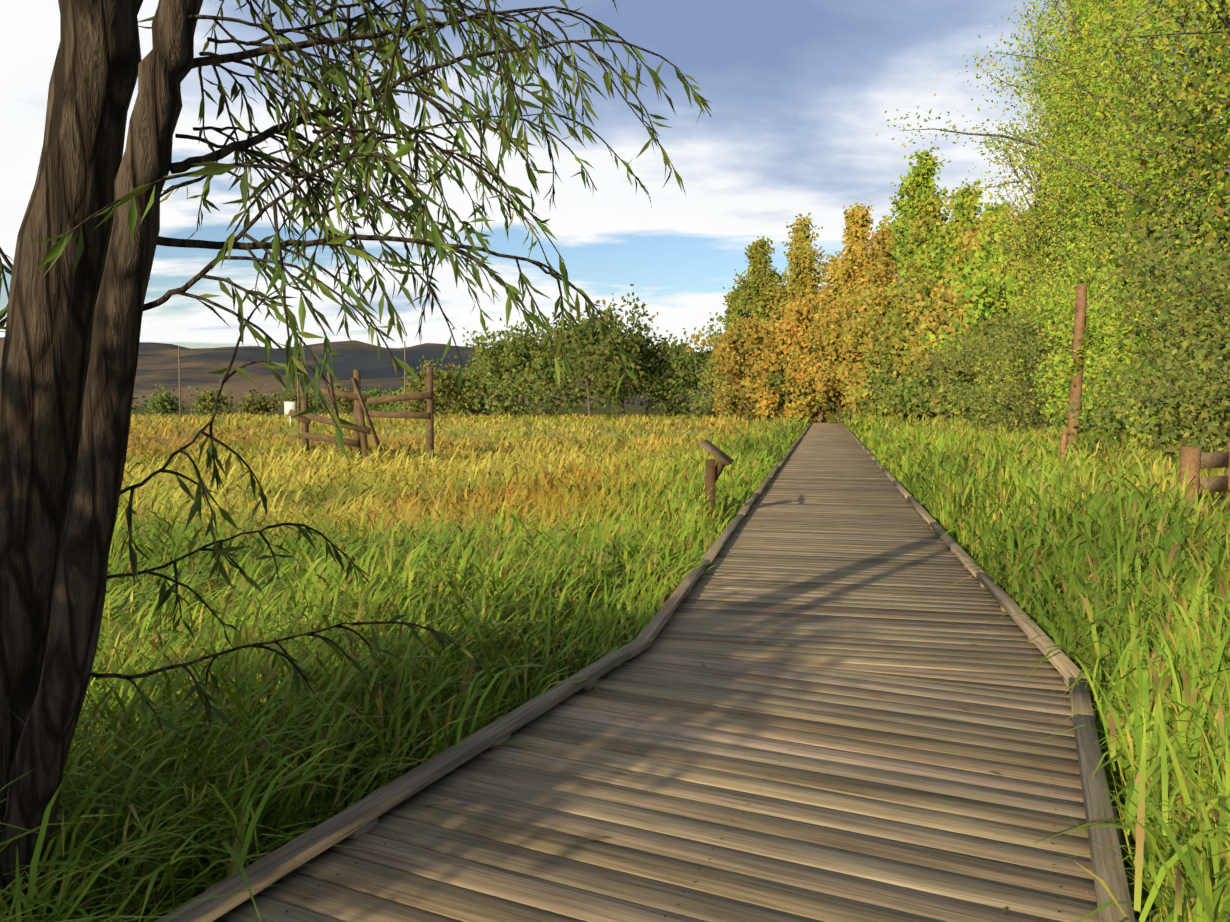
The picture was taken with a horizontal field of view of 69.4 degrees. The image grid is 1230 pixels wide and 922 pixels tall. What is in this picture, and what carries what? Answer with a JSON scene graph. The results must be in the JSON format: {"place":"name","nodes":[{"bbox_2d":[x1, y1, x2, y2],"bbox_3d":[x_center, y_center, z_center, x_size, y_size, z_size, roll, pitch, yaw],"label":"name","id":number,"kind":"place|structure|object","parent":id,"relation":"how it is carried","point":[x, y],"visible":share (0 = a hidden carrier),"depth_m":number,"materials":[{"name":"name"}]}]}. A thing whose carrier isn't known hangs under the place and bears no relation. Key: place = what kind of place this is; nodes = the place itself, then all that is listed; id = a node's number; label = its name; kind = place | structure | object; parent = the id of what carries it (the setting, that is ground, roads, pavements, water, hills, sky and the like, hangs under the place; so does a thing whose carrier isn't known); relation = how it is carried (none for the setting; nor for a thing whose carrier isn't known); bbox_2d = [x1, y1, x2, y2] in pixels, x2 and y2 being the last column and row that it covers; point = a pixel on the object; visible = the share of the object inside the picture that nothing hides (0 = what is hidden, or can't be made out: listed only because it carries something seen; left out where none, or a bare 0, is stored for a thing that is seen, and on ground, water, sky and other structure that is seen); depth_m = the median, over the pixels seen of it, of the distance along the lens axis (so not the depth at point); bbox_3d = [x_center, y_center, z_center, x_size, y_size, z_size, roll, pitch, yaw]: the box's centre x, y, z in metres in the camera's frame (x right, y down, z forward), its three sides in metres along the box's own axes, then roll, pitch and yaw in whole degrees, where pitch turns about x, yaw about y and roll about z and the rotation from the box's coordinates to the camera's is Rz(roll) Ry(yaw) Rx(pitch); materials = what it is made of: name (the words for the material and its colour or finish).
{"place":"outdoors","nodes":[
{"label":"outdoors","id":0,"kind":"place"},
{"bbox_2d":[0,0,711,921],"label":"willow","id":1,"kind":"object","parent":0,"point":[65,416],"depth_m":2.59,"materials":[{"name":"green plant"}]},
{"bbox_2d":[0,337,721,405],"bbox_3d":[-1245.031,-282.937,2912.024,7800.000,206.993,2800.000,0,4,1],"label":"hills","id":2,"kind":"structure","parent":0,"point":[157,364],"depth_m":2093.11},
{"bbox_2d":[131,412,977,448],"bbox_3d":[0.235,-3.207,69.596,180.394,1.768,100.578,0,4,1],"label":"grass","id":3,"kind":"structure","parent":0,"point":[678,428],"depth_m":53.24,"materials":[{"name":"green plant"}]},
{"bbox_2d":[128,410,1099,450],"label":"sunlit grass","id":4,"kind":"structure","parent":0,"point":[192,421],"depth_m":54.38,"materials":[{"name":"yellow plant"}]},
{"bbox_2d":[0,0,1228,351],"label":"sky","id":5,"kind":"structure","parent":0,"point":[799,93],"materials":[{"name":"blue"}]},
{"bbox_2d":[0,414,1229,921],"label":"marsh ground","id":6,"kind":"structure","parent":0,"point":[404,434],"depth_m":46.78,"materials":[{"name":"yellow plant"}]},
{"bbox_2d":[131,146,1056,425],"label":"tree line","id":7,"kind":"object","parent":6,"relation":"on","point":[837,402],"depth_m":76.65,"materials":[{"name":"green plant"}]},
{"bbox_2d":[212,650,1121,921],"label":"boardwalk planks","id":8,"kind":"object","parent":6,"relation":"on","point":[906,805],"visible":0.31,"depth_m":3.28,"materials":[{"name":"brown wood"}]},
{"bbox_2d":[263,661,1061,921],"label":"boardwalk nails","id":9,"kind":"object","parent":8,"relation":"on","point":[743,812],"visible":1,"depth_m":3.29,"materials":[{"name":"grey metal"}]},
{"bbox_2d":[636,422,1088,686],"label":"far boardwalk kerbs","id":10,"kind":"structure","parent":6,"relation":"on","point":[1061,662],"depth_m":7.14,"materials":[{"name":"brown wood"}]},
{"bbox_2d":[645,422,1090,696],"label":"boardwalk planks","id":11,"kind":"object","parent":6,"relation":"on","point":[903,604],"visible":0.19,"depth_m":7.16,"materials":[{"name":"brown wood"}]},
{"bbox_2d":[422,481,1038,913],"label":"fallen leaves","id":12,"kind":"object","parent":11,"relation":"on","point":[684,755],"visible":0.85,"depth_m":3.74,"materials":[{"name":"brown plant"}]},
{"bbox_2d":[669,475,1044,683],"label":"boardwalk nails","id":13,"kind":"object","parent":11,"relation":"on","point":[839,578],"visible":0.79,"depth_m":7.39,"materials":[{"name":"grey metal"}]},
{"bbox_2d":[131,406,1126,864],"bbox_3d":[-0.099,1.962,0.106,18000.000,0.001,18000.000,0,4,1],"label":"terrain","id":14,"kind":"structure","parent":0,"point":[143,410],"depth_m":324.51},
{"bbox_2d":[284,402,294,424],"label":"sign board","id":15,"kind":"object","parent":14,"relation":"on","point":[288,406],"visible":0.61,"depth_m":62.29,"materials":[{"name":"white"}]},
{"bbox_2d":[178,338,406,427],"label":"utility poles","id":16,"kind":"object","parent":14,"relation":"on","point":[298,408],"visible":0.5,"depth_m":70.03,"materials":[{"name":"brown wood"}]},
{"bbox_2d":[288,367,433,462],"bbox_3d":[-6.039,-0.781,21.063,3.570,2.858,0.241,1,4,8],"label":"wooden fence","id":17,"kind":"object","parent":14,"relation":"on","point":[361,432],"visible":0.75,"depth_m":20.98,"materials":[{"name":"brown wood"}]},
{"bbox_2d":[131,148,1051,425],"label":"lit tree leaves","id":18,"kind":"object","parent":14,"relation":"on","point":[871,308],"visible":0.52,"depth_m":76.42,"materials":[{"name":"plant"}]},
{"bbox_2d":[154,638,1134,921],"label":"boardwalk kerbs","id":19,"kind":"structure","parent":14,"relation":"on","point":[320,838],"depth_m":3.19,"materials":[{"name":"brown wood"}]},
{"bbox_2d":[114,416,1225,565],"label":"grass","id":20,"kind":"structure","parent":14,"relation":"on","point":[963,466],"depth_m":13.73,"materials":[{"name":"green plant"}]},
{"bbox_2d":[698,439,733,536],"bbox_3d":[1.367,0.466,12.009,0.410,1.492,0.720,1,4,13],"label":"interpretive sign","id":21,"kind":"object","parent":14,"relation":"on","point":[713,472],"visible":0.81,"depth_m":11.94,"materials":[{"name":"brown wood"}]},
{"bbox_2d":[875,0,1229,476],"bbox_3d":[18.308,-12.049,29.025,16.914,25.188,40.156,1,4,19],"label":"trees","id":22,"kind":"object","parent":14,"relation":"on","point":[1177,231],"depth_m":22.50,"materials":[{"name":"green plant"}]},
{"bbox_2d":[1059,284,1086,458],"bbox_3d":[8.348,-1.134,16.286,0.456,4.156,0.225,0,4,1],"label":"tall post","id":23,"kind":"object","parent":14,"relation":"on","point":[1080,314],"visible":0.52,"depth_m":16.18,"materials":[{"name":"wood"}]},
{"bbox_2d":[1062,300,1094,454],"bbox_3d":[8.437,-1.404,16.266,0.524,3.232,0.501,0,4,1],"label":"post ivy","id":24,"kind":"object","parent":23,"relation":"attached to","point":[1075,364],"visible":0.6,"depth_m":16.18,"materials":[{"name":"green plant"}]},
{"bbox_2d":[1178,439,1229,522],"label":"bench log posts","id":25,"kind":"object","parent":14,"relation":"on","point":[1190,457],"visible":0.31,"depth_m":8.79,"materials":[{"name":"brown wood"}]},
{"bbox_2d":[1198,452,1228,517],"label":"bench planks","id":26,"kind":"object","parent":25,"relation":"attached to","point":[1214,460],"visible":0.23,"depth_m":9.10,"materials":[{"name":"brown wood"}]},
{"bbox_2d":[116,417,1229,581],"bbox_3d":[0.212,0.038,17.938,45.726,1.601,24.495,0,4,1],"label":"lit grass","id":27,"kind":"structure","parent":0,"point":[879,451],"depth_m":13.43,"materials":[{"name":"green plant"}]}
]}

